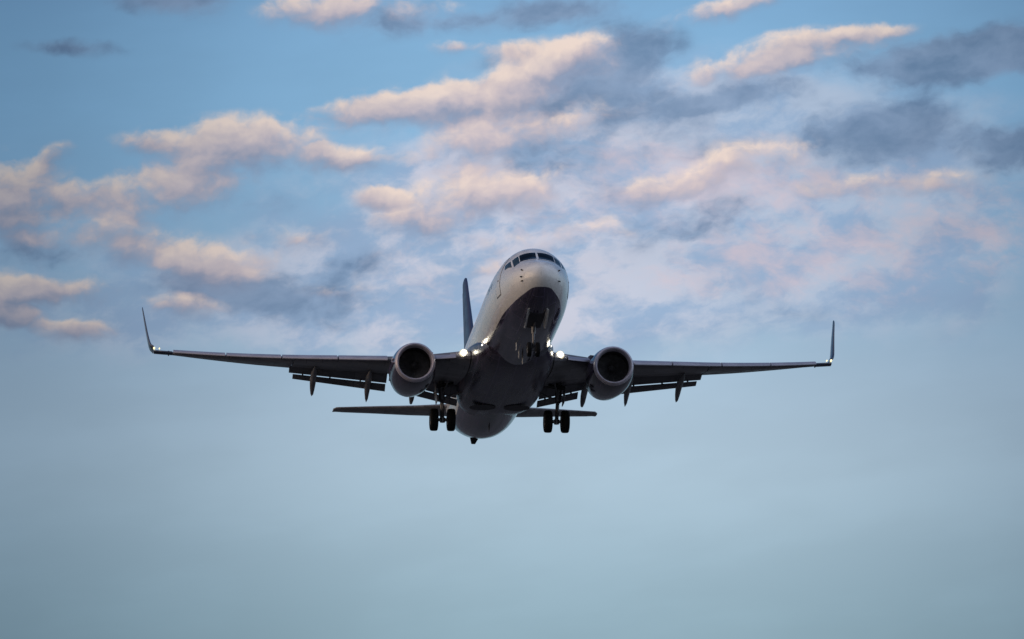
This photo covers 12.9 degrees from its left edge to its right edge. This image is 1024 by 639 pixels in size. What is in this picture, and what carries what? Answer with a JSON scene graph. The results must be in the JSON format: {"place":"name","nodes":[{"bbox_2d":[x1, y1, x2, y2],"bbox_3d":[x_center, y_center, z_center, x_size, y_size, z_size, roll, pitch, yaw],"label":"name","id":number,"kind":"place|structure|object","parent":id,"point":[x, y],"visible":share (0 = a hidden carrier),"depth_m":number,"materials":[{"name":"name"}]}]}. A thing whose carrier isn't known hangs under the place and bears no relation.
{"place":"outdoors","nodes":[
{"label":"outdoors","id":0,"kind":"place"},
{"bbox_2d":[142,248,834,443],"bbox_3d":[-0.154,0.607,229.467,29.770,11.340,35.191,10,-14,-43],"label":"passenger jet","id":1,"kind":"object","parent":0,"point":[502,370],"visible":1,"depth_m":221.57,"materials":[{"name":"white metal"}]},
{"bbox_2d":[0,0,1023,638],"label":"sky","id":2,"kind":"structure","parent":0,"point":[719,181],"materials":[{"name":"blue"}]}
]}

